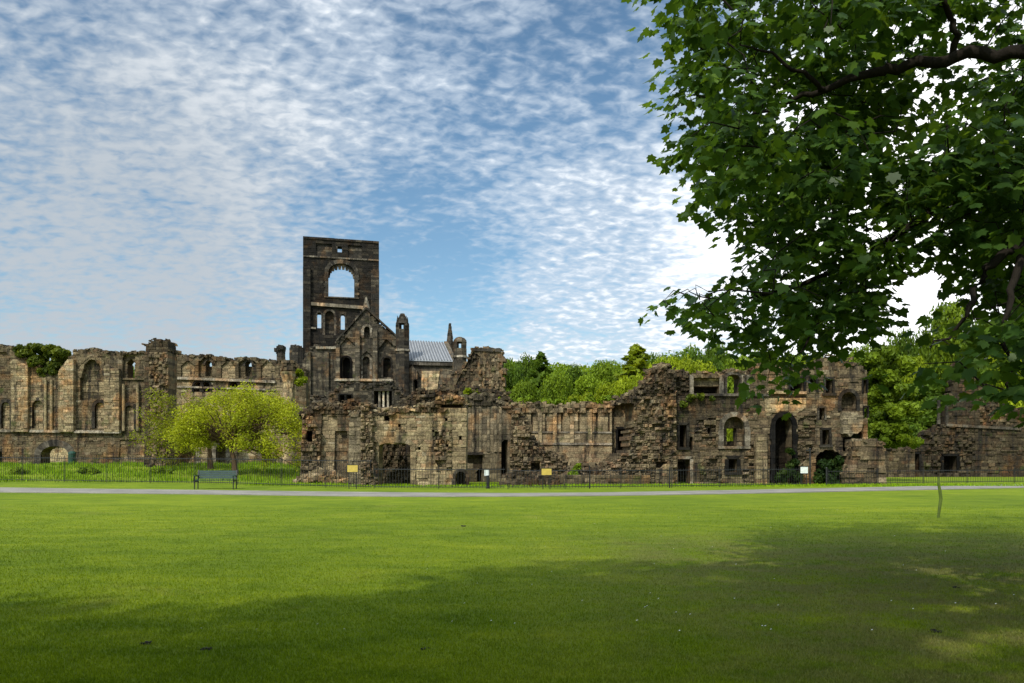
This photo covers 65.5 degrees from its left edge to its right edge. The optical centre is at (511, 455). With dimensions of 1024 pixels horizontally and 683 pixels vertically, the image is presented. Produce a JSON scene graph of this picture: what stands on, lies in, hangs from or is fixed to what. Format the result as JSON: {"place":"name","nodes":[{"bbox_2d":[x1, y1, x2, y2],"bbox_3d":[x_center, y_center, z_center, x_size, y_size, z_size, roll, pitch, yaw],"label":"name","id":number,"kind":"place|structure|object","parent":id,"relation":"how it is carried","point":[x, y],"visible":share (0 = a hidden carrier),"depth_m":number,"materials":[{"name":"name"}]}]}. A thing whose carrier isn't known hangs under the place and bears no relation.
{"place":"outdoors","nodes":[
{"label":"outdoors","id":0,"kind":"place"},
{"bbox_2d":[289,344,304,365],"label":"broken turret","id":1,"kind":"object","parent":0,"point":[296,352],"visible":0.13,"depth_m":107.24,"materials":[{"name":"stone"}]},
{"bbox_2d":[453,337,466,371],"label":"round topped turret","id":2,"kind":"object","parent":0,"point":[460,356],"visible":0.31,"depth_m":94.38,"materials":[{"name":"stone"}]},
{"bbox_2d":[0,462,1023,682],"bbox_3d":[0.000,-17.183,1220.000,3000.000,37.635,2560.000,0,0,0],"label":"lawn","id":3,"kind":"structure","parent":0,"point":[1001,498],"depth_m":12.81,"materials":[{"name":"green plant"}]},
{"bbox_2d":[8,466,30,474],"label":"weed clump","id":4,"kind":"object","parent":3,"relation":"on","point":[19,470],"visible":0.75,"depth_m":50.50,"materials":[{"name":"green plant"}]},
{"bbox_2d":[50,447,67,461],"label":"garth wall","id":5,"kind":"structure","parent":3,"relation":"on","point":[58,453],"depth_m":83.99,"materials":[{"name":"beige stone"}]},
{"bbox_2d":[0,344,145,463],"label":"cloister wall","id":6,"kind":"structure","parent":3,"relation":"on","point":[84,403],"depth_m":61.99,"materials":[{"name":"stone"}]},
{"bbox_2d":[0,399,10,427],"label":"window","id":7,"kind":"structure","parent":6,"relation":"in","point":[2,401],"depth_m":61.96,"materials":[{"name":"stone"}]},
{"bbox_2d":[12,342,71,376],"bbox_3d":[-36.614,-7.393,62.374,4.493,2.995,2.139,0,0,0],"label":"ivy bush","id":8,"kind":"object","parent":6,"relation":"on","point":[36,354],"visible":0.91,"depth_m":61.77,"materials":[{"name":"green plant"}]},
{"bbox_2d":[91,399,103,427],"bbox_3d":[-32.110,-3.274,62.030,1.261,2.256,0.180,0,0,0],"label":"window","id":9,"kind":"structure","parent":6,"relation":"in","point":[97,401],"depth_m":61.96,"materials":[{"name":"stone"}]},
{"bbox_2d":[121,402,135,429],"bbox_3d":[-29.792,-3.099,62.030,1.289,2.139,0.180,0,0,0],"label":"window","id":10,"kind":"structure","parent":6,"relation":"in","point":[127,404],"depth_m":61.96,"materials":[{"name":"stone"}]},
{"bbox_2d":[76,466,100,474],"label":"weed clump","id":11,"kind":"object","parent":3,"relation":"on","point":[90,471],"visible":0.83,"depth_m":50.61,"materials":[{"name":"green plant"}]},
{"bbox_2d":[0,460,300,481],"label":"rough grass","id":12,"kind":"structure","parent":3,"relation":"on","point":[118,470],"depth_m":51.87,"materials":[{"name":"green plant"}]},
{"bbox_2d":[148,467,173,473],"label":"weed clump","id":13,"kind":"object","parent":3,"relation":"on","point":[161,470],"visible":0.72,"depth_m":50.76,"materials":[{"name":"green plant"}]},
{"bbox_2d":[141,338,181,466],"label":"rubble pier","id":14,"kind":"structure","parent":3,"relation":"on","point":[160,370],"depth_m":56.49,"materials":[{"name":"brown stone"}]},
{"bbox_2d":[129,387,223,468],"bbox_3d":[-22.446,-1.842,54.425,5.736,5.616,6.149,0,0,0],"label":"spring tree","id":15,"kind":"object","parent":3,"relation":"on","point":[158,424],"visible":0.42,"depth_m":53.26,"materials":[{"name":"green plant"}]},
{"bbox_2d":[0,455,371,487],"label":"iron railings","id":16,"kind":"object","parent":3,"relation":"on","point":[165,481],"visible":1,"depth_m":43.47,"materials":[{"name":"black metal"}]},
{"bbox_2d":[194,470,237,488],"bbox_3d":[-14.305,1.137,38.443,1.930,0.920,0.585,0,0,0],"label":"park bench","id":17,"kind":"object","parent":3,"relation":"on","point":[233,477],"visible":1,"depth_m":38.64,"materials":[{"name":"green paint"}]},
{"bbox_2d":[160,379,306,472],"bbox_3d":[-16.631,-1.728,50.061,9.947,5.750,6.937,0,0,0],"label":"spring tree","id":18,"kind":"object","parent":3,"relation":"on","point":[236,435],"visible":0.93,"depth_m":48.63,"materials":[{"name":"green plant"}]},
{"bbox_2d":[176,353,309,463],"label":"cloister wall","id":19,"kind":"structure","parent":3,"relation":"on","point":[198,375],"depth_m":63.51,"materials":[{"name":"stone"}]},
{"bbox_2d":[274,344,285,360],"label":"chimney stub","id":20,"kind":"object","parent":19,"relation":"on","point":[280,350],"visible":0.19,"depth_m":67.69,"materials":[{"name":"stone"}]},
{"bbox_2d":[280,360,297,464],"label":"stone column","id":21,"kind":"structure","parent":3,"relation":"on","point":[288,373],"depth_m":57.62,"materials":[{"name":"beige stone"}]},
{"bbox_2d":[294,368,307,386],"bbox_3d":[-15.404,-5.707,57.993,1.109,1.384,1.148,0,0,0],"label":"wall plant","id":22,"kind":"object","parent":21,"relation":"attached to","point":[300,380],"depth_m":57.77,"materials":[{"name":"green plant"}]},
{"bbox_2d":[293,467,347,483],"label":"fallen stones","id":23,"kind":"object","parent":3,"relation":"on","point":[320,476],"visible":0.81,"depth_m":45.13,"materials":[{"name":"beige stone"}]},
{"bbox_2d":[298,398,373,476],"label":"rubble wall","id":24,"kind":"structure","parent":3,"relation":"on","point":[325,434],"depth_m":48.07,"materials":[{"name":"brown stone"}]},
{"bbox_2d":[303,236,378,356],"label":"abbey tower","id":25,"kind":"structure","parent":3,"relation":"on","point":[323,258],"depth_m":112.99,"materials":[{"name":"stone"}]},
{"bbox_2d":[322,309,336,334],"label":"window","id":26,"kind":"structure","parent":25,"relation":"in","point":[335,321],"depth_m":112.78,"materials":[{"name":"stone"}]},
{"bbox_2d":[324,259,358,298],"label":"window","id":27,"kind":"structure","parent":25,"relation":"in","point":[356,275],"depth_m":113.15,"materials":[{"name":"stone"}]},
{"bbox_2d":[302,297,395,395],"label":"church gable","id":28,"kind":"structure","parent":3,"relation":"on","point":[363,350],"depth_m":101.14,"materials":[{"name":"stone"}]},
{"bbox_2d":[340,355,352,378],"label":"window","id":29,"kind":"structure","parent":28,"relation":"in","point":[346,356],"depth_m":101.28,"materials":[{"name":"stone"}]},
{"bbox_2d":[361,354,371,378],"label":"window","id":30,"kind":"structure","parent":28,"relation":"in","point":[365,355],"depth_m":101.50,"materials":[{"name":"stone"}]},
{"bbox_2d":[381,356,392,376],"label":"window","id":31,"kind":"structure","parent":28,"relation":"in","point":[389,357],"depth_m":101.79,"materials":[{"name":"stone"}]},
{"bbox_2d":[347,464,357,488],"bbox_3d":[-7.732,1.006,38.613,0.559,1.188,0.086,0,0,0],"label":"notice sign","id":32,"kind":"object","parent":3,"relation":"on","point":[352,468],"visible":1,"depth_m":38.58,"materials":[{"name":"yellow paint"}]},
{"bbox_2d":[347,410,360,484],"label":"stone pier","id":33,"kind":"structure","parent":3,"relation":"on","point":[354,436],"depth_m":42.60,"materials":[{"name":"grey stone"}]},
{"bbox_2d":[310,380,406,409],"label":"ruined chapel wall","id":34,"kind":"structure","parent":3,"relation":"on","point":[387,394],"depth_m":84.00,"materials":[{"name":"stone"}]},
{"bbox_2d":[372,389,393,408],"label":"window","id":35,"kind":"structure","parent":34,"relation":"in","point":[372,389],"depth_m":83.94,"materials":[{"name":"stone"}]},
{"bbox_2d":[360,402,382,485],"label":"rubble pier","id":36,"kind":"structure","parent":3,"relation":"on","point":[368,464],"depth_m":42.21,"materials":[{"name":"brown stone"}]},
{"bbox_2d":[383,444,409,483],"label":"rubble wall","id":37,"kind":"structure","parent":3,"relation":"on","point":[396,456],"depth_m":46.21,"materials":[{"name":"beige stone"}]},
{"bbox_2d":[395,313,409,395],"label":"stair turret","id":38,"kind":"object","parent":3,"relation":"on","point":[402,350],"visible":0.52,"depth_m":97.33,"materials":[{"name":"stone"}]},
{"bbox_2d":[371,394,471,485],"bbox_3d":[-4.976,-0.735,43.074,5.556,5.314,1.749,0,0,0],"label":"doorway wall","id":39,"kind":"structure","parent":3,"relation":"on","point":[433,434],"depth_m":42.50,"materials":[{"name":"beige stone"}]},
{"bbox_2d":[374,437,416,484],"bbox_3d":[-6.266,0.459,42.525,2.347,2.919,0.190,0,0,0],"label":"doorway","id":40,"kind":"structure","parent":39,"relation":"in","point":[413,454],"depth_m":42.45,"materials":[{"name":"beige stone"}]},
{"bbox_2d":[409,340,453,394],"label":"church aisle","id":41,"kind":"object","parent":3,"relation":"on","point":[431,367],"visible":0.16,"depth_m":99.00,"materials":[{"name":"stone"}]},
{"bbox_2d":[374,466,504,488],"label":"iron railings","id":42,"kind":"object","parent":3,"relation":"on","point":[438,469],"visible":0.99,"depth_m":38.58,"materials":[{"name":"black metal"}]},
{"bbox_2d":[447,323,452,350],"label":"stone pinnacle","id":43,"kind":"object","parent":3,"relation":"on","point":[449,337],"visible":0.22,"depth_m":105.73,"materials":[{"name":"stone"}]},
{"bbox_2d":[398,385,513,408],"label":"rubble wall","id":44,"kind":"structure","parent":3,"relation":"on","point":[416,397],"depth_m":60.03,"materials":[{"name":"brown stone"}]},
{"bbox_2d":[440,346,510,396],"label":"ruined church wall","id":45,"kind":"structure","parent":3,"relation":"on","point":[483,367],"depth_m":89.99,"materials":[{"name":"stone"}]},
{"bbox_2d":[459,392,512,481],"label":"plain wall","id":46,"kind":"structure","parent":3,"relation":"on","point":[489,425],"depth_m":48.98,"materials":[{"name":"stone"}]},
{"bbox_2d":[503,357,524,391],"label":"broadleaf tree","id":47,"kind":"object","parent":3,"relation":"on","point":[514,376],"visible":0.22,"depth_m":127.10,"materials":[{"name":"green plant"}]},
{"bbox_2d":[506,379,539,403],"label":"broadleaf tree","id":48,"kind":"object","parent":3,"relation":"on","point":[522,389],"visible":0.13,"depth_m":103.10,"materials":[{"name":"green plant"}]},
{"bbox_2d":[514,352,533,379],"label":"broadleaf tree","id":49,"kind":"object","parent":3,"relation":"on","point":[527,364],"visible":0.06,"depth_m":138.74,"materials":[{"name":"green plant"}]},
{"bbox_2d":[502,471,559,485],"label":"wall","id":50,"kind":"structure","parent":3,"relation":"on","point":[506,475],"depth_m":42.60,"materials":[{"name":"brown stone"}]},
{"bbox_2d":[498,476,564,485],"bbox_3d":[0.987,1.394,42.516,3.720,0.710,1.380,0,0,0],"label":"rubble bench","id":51,"kind":"object","parent":3,"relation":"on","point":[506,482],"visible":0.64,"depth_m":42.16,"materials":[{"name":"brown stone"}]},
{"bbox_2d":[510,408,567,474],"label":"stepped rubble wall","id":52,"kind":"structure","parent":3,"relation":"on","point":[526,453],"depth_m":46.51,"materials":[{"name":"brown stone"}]},
{"bbox_2d":[524,351,562,399],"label":"conifer tree","id":53,"kind":"object","parent":3,"relation":"on","point":[540,370],"visible":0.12,"depth_m":119.07,"materials":[{"name":"green plant"}]},
{"bbox_2d":[539,370,573,404],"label":"broadleaf tree","id":54,"kind":"object","parent":3,"relation":"on","point":[559,384],"visible":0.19,"depth_m":107.15,"materials":[{"name":"green plant"}]},
{"bbox_2d":[509,400,624,468],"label":"panelled wall","id":55,"kind":"structure","parent":3,"relation":"on","point":[581,432],"depth_m":49.49,"materials":[{"name":"stone"}]},
{"bbox_2d":[514,394,561,406],"bbox_3d":[1.624,-3.421,50.321,3.060,0.983,1.620,0,0,0],"label":"wall plant","id":56,"kind":"object","parent":55,"relation":"on","point":[529,398],"depth_m":50.06,"materials":[{"name":"green plant"}]},
{"bbox_2d":[571,394,616,403],"bbox_3d":[5.197,-3.499,50.279,3.041,0.919,1.652,0,0,0],"label":"wall plant","id":57,"kind":"object","parent":55,"relation":"on","point":[589,397],"depth_m":49.80,"materials":[{"name":"green plant"}]},
{"bbox_2d":[565,364,587,396],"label":"broadleaf tree","id":58,"kind":"object","parent":3,"relation":"on","point":[574,373],"visible":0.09,"depth_m":157.82,"materials":[{"name":"green plant"}]},
{"bbox_2d":[565,391,592,403],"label":"broadleaf tree","id":59,"kind":"object","parent":3,"relation":"on","point":[579,398],"visible":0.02,"depth_m":97.94,"materials":[{"name":"green plant"}]},
{"bbox_2d":[567,462,604,474],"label":"fallen stones","id":60,"kind":"object","parent":3,"relation":"on","point":[593,465],"visible":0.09,"depth_m":46.86,"materials":[{"name":"brown stone"}]},
{"bbox_2d":[572,373,604,401],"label":"broadleaf tree","id":61,"kind":"object","parent":3,"relation":"on","point":[584,383],"visible":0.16,"depth_m":121.21,"materials":[{"name":"green plant"}]},
{"bbox_2d":[559,475,649,484],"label":"wall","id":62,"kind":"structure","parent":3,"relation":"on","point":[615,479],"depth_m":43.99,"materials":[{"name":"brown stone"}]},
{"bbox_2d":[589,360,620,389],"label":"broadleaf tree","id":63,"kind":"object","parent":3,"relation":"on","point":[605,371],"visible":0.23,"depth_m":162.90,"materials":[{"name":"green plant"}]},
{"bbox_2d":[594,381,617,401],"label":"broadleaf tree","id":64,"kind":"object","parent":3,"relation":"on","point":[608,389],"visible":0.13,"depth_m":110.86,"materials":[{"name":"green plant"}]},
{"bbox_2d":[614,373,642,396],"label":"broadleaf tree","id":65,"kind":"object","parent":3,"relation":"on","point":[624,385],"visible":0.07,"depth_m":103.46,"materials":[{"name":"green plant"}]},
{"bbox_2d":[612,343,651,384],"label":"conifer tree","id":66,"kind":"object","parent":3,"relation":"on","point":[637,357],"visible":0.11,"depth_m":117.05,"materials":[{"name":"green plant"}]},
{"bbox_2d":[244,481,1023,486],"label":"verge grass","id":67,"kind":"structure","parent":3,"relation":"on","point":[733,485],"depth_m":41.84,"materials":[{"name":"green plant"}]},
{"bbox_2d":[598,362,681,483],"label":"rubble gable","id":68,"kind":"structure","parent":3,"relation":"on","point":[648,438],"depth_m":45.52,"materials":[{"name":"brown stone"}]},
{"bbox_2d":[508,467,805,487],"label":"iron railings","id":69,"kind":"object","parent":3,"relation":"on","point":[620,470],"visible":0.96,"depth_m":39.29,"materials":[{"name":"black metal"}]},
{"bbox_2d":[647,352,668,363],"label":"broadleaf tree","id":70,"kind":"object","parent":3,"relation":"on","point":[652,359],"visible":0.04,"depth_m":149.52,"materials":[{"name":"green plant"}]},
{"bbox_2d":[647,355,679,369],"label":"broadleaf tree","id":71,"kind":"object","parent":3,"relation":"on","point":[673,361],"visible":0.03,"depth_m":110.91,"materials":[{"name":"green plant"}]},
{"bbox_2d":[504,349,849,375],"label":"distant woodland","id":72,"kind":"object","parent":3,"relation":"on","point":[561,367],"visible":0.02,"depth_m":196.12,"materials":[{"name":"green plant"}]},
{"bbox_2d":[677,459,685,481],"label":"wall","id":73,"kind":"structure","parent":3,"relation":"on","point":[681,464],"depth_m":49.20,"materials":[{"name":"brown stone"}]},
{"bbox_2d":[665,342,703,365],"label":"broadleaf tree","id":74,"kind":"object","parent":3,"relation":"on","point":[692,353],"visible":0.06,"depth_m":137.87,"materials":[{"name":"green plant"}]},
{"bbox_2d":[675,353,716,373],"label":"broadleaf tree","id":75,"kind":"object","parent":3,"relation":"on","point":[690,367],"visible":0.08,"depth_m":107.32,"materials":[{"name":"green plant"}]},
{"bbox_2d":[702,339,729,371],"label":"broadleaf tree","id":76,"kind":"object","parent":3,"relation":"on","point":[710,355],"visible":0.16,"depth_m":132.88,"materials":[{"name":"green plant"}]},
{"bbox_2d":[721,355,749,434],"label":"broadleaf tree","id":77,"kind":"object","parent":3,"relation":"on","point":[729,363],"visible":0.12,"depth_m":118.89,"materials":[{"name":"green plant"}]},
{"bbox_2d":[671,354,868,483],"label":"guest house wall","id":78,"kind":"structure","parent":3,"relation":"on","point":[827,423],"depth_m":46.00,"materials":[{"name":"stone"}]},
{"bbox_2d":[676,423,689,449],"bbox_3d":[9.882,-1.146,46.095,0.785,1.571,0.410,0,0,0],"label":"window","id":79,"kind":"structure","parent":78,"relation":"in","point":[678,447],"depth_m":45.94,"materials":[{"name":"stone"}]},
{"bbox_2d":[676,456,693,483],"bbox_3d":[9.922,0.929,46.024,1.108,1.832,0.191,0,0,0],"label":"doorway","id":80,"kind":"structure","parent":78,"relation":"in","point":[678,457],"depth_m":45.94,"materials":[{"name":"stone"}]},
{"bbox_2d":[679,393,714,407],"bbox_3d":[10.701,-3.199,45.831,2.186,0.926,0.622,0,0,0],"label":"wall plant","id":81,"kind":"object","parent":78,"relation":"attached to","point":[690,397],"depth_m":45.72,"materials":[{"name":"green plant"}]},
{"bbox_2d":[724,372,741,393],"bbox_3d":[12.786,-4.157,46.095,1.142,1.410,0.410,0,0,0],"label":"window","id":82,"kind":"structure","parent":78,"relation":"in","point":[730,373],"depth_m":45.93,"materials":[{"name":"stone"}]},
{"bbox_2d":[724,456,741,474],"bbox_3d":[12.757,0.529,46.095,0.991,1.111,0.410,0,0,0],"label":"window","id":83,"kind":"structure","parent":78,"relation":"in","point":[738,463],"depth_m":45.94,"materials":[{"name":"stone"}]},
{"bbox_2d":[718,412,750,448],"bbox_3d":[12.825,-1.479,46.080,1.882,2.123,0.440,0,0,0],"label":"window","id":84,"kind":"structure","parent":78,"relation":"in","point":[745,421],"depth_m":45.91,"materials":[{"name":"stone"}]},
{"bbox_2d":[819,428,832,446],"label":"window","id":85,"kind":"structure","parent":78,"relation":"in","point":[830,434],"depth_m":45.94,"materials":[{"name":"stone"}]},
{"bbox_2d":[822,377,835,395],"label":"window","id":86,"kind":"structure","parent":78,"relation":"in","point":[824,393],"depth_m":45.94,"materials":[{"name":"stone"}]},
{"bbox_2d":[837,389,859,410],"bbox_3d":[19.459,-3.243,46.024,1.299,1.277,0.191,0,0,0],"label":"window","id":87,"kind":"structure","parent":78,"relation":"in","point":[857,398],"depth_m":45.94,"materials":[{"name":"stone"}]},
{"bbox_2d":[774,447,803,482],"bbox_3d":[15.938,0.536,45.824,1.800,2.071,1.017,0,0,0],"label":"wall plant","id":88,"kind":"object","parent":3,"relation":"on","point":[791,463],"depth_m":45.58,"materials":[{"name":"green plant"}]},
{"bbox_2d":[800,466,807,483],"bbox_3d":[15.593,1.076,42.513,0.450,1.048,0.086,0,0,0],"label":"notice sign","id":89,"kind":"object","parent":3,"relation":"on","point":[803,469],"visible":0.87,"depth_m":42.48,"materials":[{"name":"white paint"}]},
{"bbox_2d":[621,0,1023,427],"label":"maple tree","id":90,"kind":"object","parent":3,"relation":"on","point":[985,180],"visible":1,"depth_m":9.00,"materials":[{"name":"green plant"}]},
{"bbox_2d":[812,455,844,483],"bbox_3d":[18.140,0.889,45.605,1.937,1.939,1.468,0,0,0],"label":"bush","id":91,"kind":"object","parent":3,"relation":"on","point":[835,463],"visible":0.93,"depth_m":45.30,"materials":[{"name":"green plant"}]},
{"bbox_2d":[836,438,886,484],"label":"stone buttress","id":92,"kind":"structure","parent":3,"relation":"on","point":[864,454],"depth_m":44.63,"materials":[{"name":"brown stone"}]},
{"bbox_2d":[849,343,883,434],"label":"broadleaf tree","id":93,"kind":"object","parent":3,"relation":"on","point":[865,349],"visible":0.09,"depth_m":99.05,"materials":[{"name":"green plant"}]},
{"bbox_2d":[855,344,925,448],"bbox_3d":[23.488,-3.755,49.887,3.848,6.749,3.652,0,0,0],"label":"ivy clad tree","id":94,"kind":"object","parent":3,"relation":"on","point":[891,429],"visible":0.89,"depth_m":49.08,"materials":[{"name":"green plant"}]},
{"bbox_2d":[885,447,914,476],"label":"wall","id":95,"kind":"structure","parent":3,"relation":"on","point":[900,459],"depth_m":60.00,"materials":[{"name":"brown stone"}]},
{"bbox_2d":[882,327,933,404],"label":"broadleaf tree","id":96,"kind":"object","parent":3,"relation":"on","point":[902,342],"visible":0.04,"depth_m":109.30,"materials":[{"name":"green plant"}]},
{"bbox_2d":[901,355,928,383],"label":"broadleaf tree","id":97,"kind":"object","parent":3,"relation":"on","point":[919,362],"visible":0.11,"depth_m":79.06,"materials":[{"name":"green plant"}]},
{"bbox_2d":[900,382,948,447],"bbox_3d":[32.104,-2.215,63.028,5.205,7.824,3.715,0,0,0],"label":"dark bush","id":98,"kind":"object","parent":3,"relation":"on","point":[925,420],"visible":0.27,"depth_m":61.77,"materials":[{"name":"green plant"}]},
{"bbox_2d":[828,468,1023,483],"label":"iron railings","id":99,"kind":"object","parent":3,"relation":"on","point":[952,470],"visible":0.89,"depth_m":45.98,"materials":[{"name":"black metal"}]},
{"bbox_2d":[937,477,942,517],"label":"plant stem","id":100,"kind":"object","parent":3,"relation":"on","point":[940,497],"visible":0.9,"depth_m":20.57,"materials":[{"name":"green plant"}]},
{"bbox_2d":[915,296,970,379],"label":"broadleaf tree","id":101,"kind":"object","parent":3,"relation":"on","point":[951,312],"visible":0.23,"depth_m":95.06,"materials":[{"name":"green plant"}]},
{"bbox_2d":[904,363,1023,476],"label":"gable ruin","id":102,"kind":"object","parent":3,"relation":"on","point":[966,438],"visible":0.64,"depth_m":60.99,"materials":[{"name":"stone"}]},
{"bbox_2d":[937,400,948,423],"bbox_3d":[33.026,-3.449,61.025,0.823,1.985,0.191,0,0,0],"label":"window","id":103,"kind":"structure","parent":102,"relation":"in","point":[938,401],"depth_m":60.95,"materials":[{"name":"stone"}]},
{"bbox_2d":[939,453,960,472],"bbox_3d":[33.585,0.549,61.024,1.532,1.499,0.191,0,0,0],"label":"doorway","id":104,"kind":"structure","parent":102,"relation":"in","point":[958,463],"depth_m":60.94,"materials":[{"name":"stone"}]},
{"bbox_2d":[958,323,990,385],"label":"broadleaf tree","id":105,"kind":"object","parent":3,"relation":"on","point":[983,370],"visible":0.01,"depth_m":89.70,"materials":[{"name":"green plant"}]},
{"bbox_2d":[988,351,1023,408],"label":"broadleaf tree","id":106,"kind":"object","parent":3,"relation":"on","point":[1002,385],"visible":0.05,"depth_m":82.70,"materials":[{"name":"green plant"}]},
{"bbox_2d":[0,484,1023,496],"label":"path","id":107,"kind":"structure","parent":0,"point":[246,492],"depth_m":34.29,"materials":[{"name":"grey asphalt"}]},
{"bbox_2d":[0,0,1023,368],"label":"sky","id":108,"kind":"structure","parent":0,"point":[166,166],"materials":[{"name":"blue"}]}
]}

